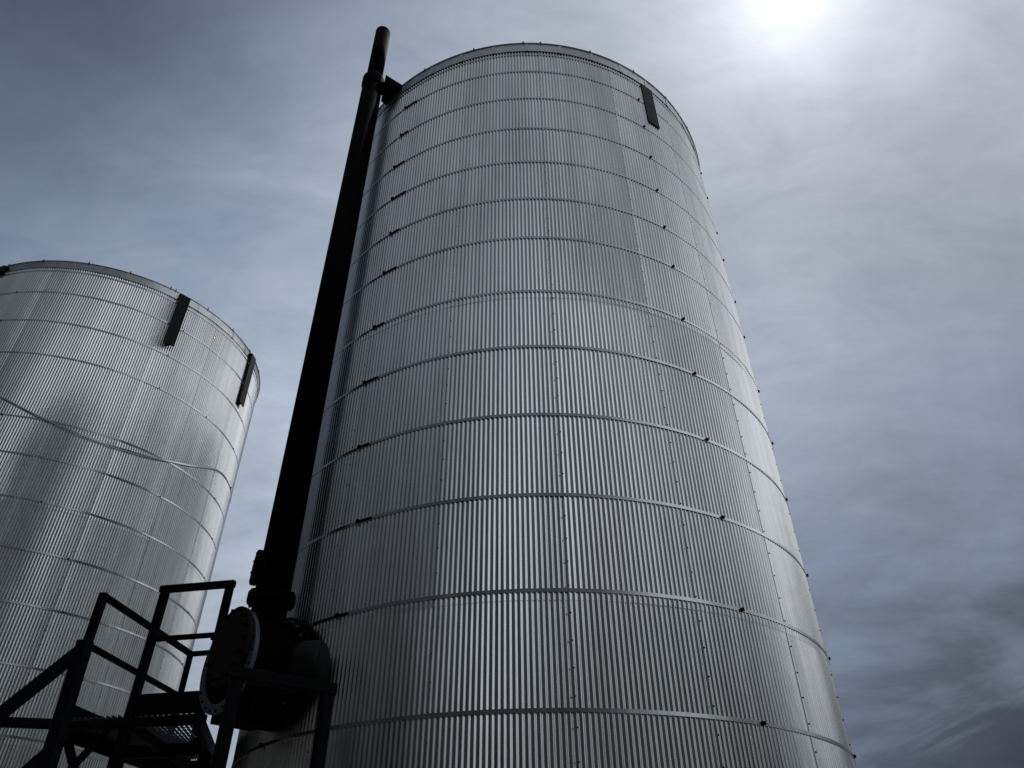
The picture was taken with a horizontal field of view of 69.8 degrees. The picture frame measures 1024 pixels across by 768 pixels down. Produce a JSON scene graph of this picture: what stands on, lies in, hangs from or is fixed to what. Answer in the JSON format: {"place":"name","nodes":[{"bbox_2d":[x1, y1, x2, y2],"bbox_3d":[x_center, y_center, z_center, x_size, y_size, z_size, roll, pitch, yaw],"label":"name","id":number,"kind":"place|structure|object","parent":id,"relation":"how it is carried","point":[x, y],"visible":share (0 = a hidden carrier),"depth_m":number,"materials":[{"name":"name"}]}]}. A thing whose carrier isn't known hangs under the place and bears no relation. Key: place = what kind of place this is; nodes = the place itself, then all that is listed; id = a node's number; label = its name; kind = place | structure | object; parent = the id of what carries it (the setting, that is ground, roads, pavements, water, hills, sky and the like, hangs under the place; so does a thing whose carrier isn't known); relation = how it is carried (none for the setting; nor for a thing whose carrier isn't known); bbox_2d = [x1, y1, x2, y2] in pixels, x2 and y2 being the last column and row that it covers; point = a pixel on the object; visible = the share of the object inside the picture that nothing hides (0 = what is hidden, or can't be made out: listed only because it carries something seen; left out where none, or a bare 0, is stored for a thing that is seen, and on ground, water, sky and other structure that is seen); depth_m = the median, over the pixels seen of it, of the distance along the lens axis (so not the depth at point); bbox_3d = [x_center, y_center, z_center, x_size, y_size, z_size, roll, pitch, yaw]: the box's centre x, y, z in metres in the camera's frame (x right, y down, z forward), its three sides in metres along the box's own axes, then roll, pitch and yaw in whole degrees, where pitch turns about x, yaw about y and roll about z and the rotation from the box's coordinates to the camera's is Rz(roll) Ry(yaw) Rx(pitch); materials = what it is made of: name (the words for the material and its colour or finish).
{"place":"outdoors","nodes":[
{"label":"outdoors","id":0,"kind":"place"},
{"bbox_2d":[0,580,235,767],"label":"service platform","id":1,"kind":"structure","parent":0,"point":[131,737],"depth_m":6.43,"materials":[{"name":"black metal"}]},
{"bbox_2d":[0,0,1023,767],"label":"sky","id":2,"kind":"structure","parent":0,"point":[861,162],"materials":[{"name":"grey"}]},
{"label":"ground","id":3,"kind":"structure","parent":0,"visible":0},
{"bbox_2d":[0,639,93,767],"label":"access stair","id":4,"kind":"object","parent":3,"relation":"on","point":[73,661],"visible":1,"depth_m":3.49,"materials":[{"name":"metal"}]},
{"bbox_2d":[0,259,259,767],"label":"storage tank","id":5,"kind":"object","parent":3,"relation":"on","point":[127,401],"visible":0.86,"depth_m":12.44,"materials":[{"name":"metal"}]},
{"bbox_2d":[210,665,337,767],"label":"support frame","id":6,"kind":"object","parent":3,"relation":"on","point":[239,676],"visible":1,"depth_m":4.67,"materials":[{"name":"black metal"}]},
{"bbox_2d":[231,41,855,767],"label":"storage tank","id":7,"kind":"object","parent":3,"relation":"on","point":[547,523],"visible":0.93,"depth_m":6.60,"materials":[{"name":"metal"}]},
{"bbox_2d":[199,26,401,731],"bbox_3d":[-1.910,-1.573,8.704,1.122,10.430,0.834,-30,-46,33],"label":"vent pipe","id":8,"kind":"object","parent":7,"relation":"attached to","point":[264,633],"visible":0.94,"depth_m":6.42,"materials":[{"name":"black metal"}]}
]}

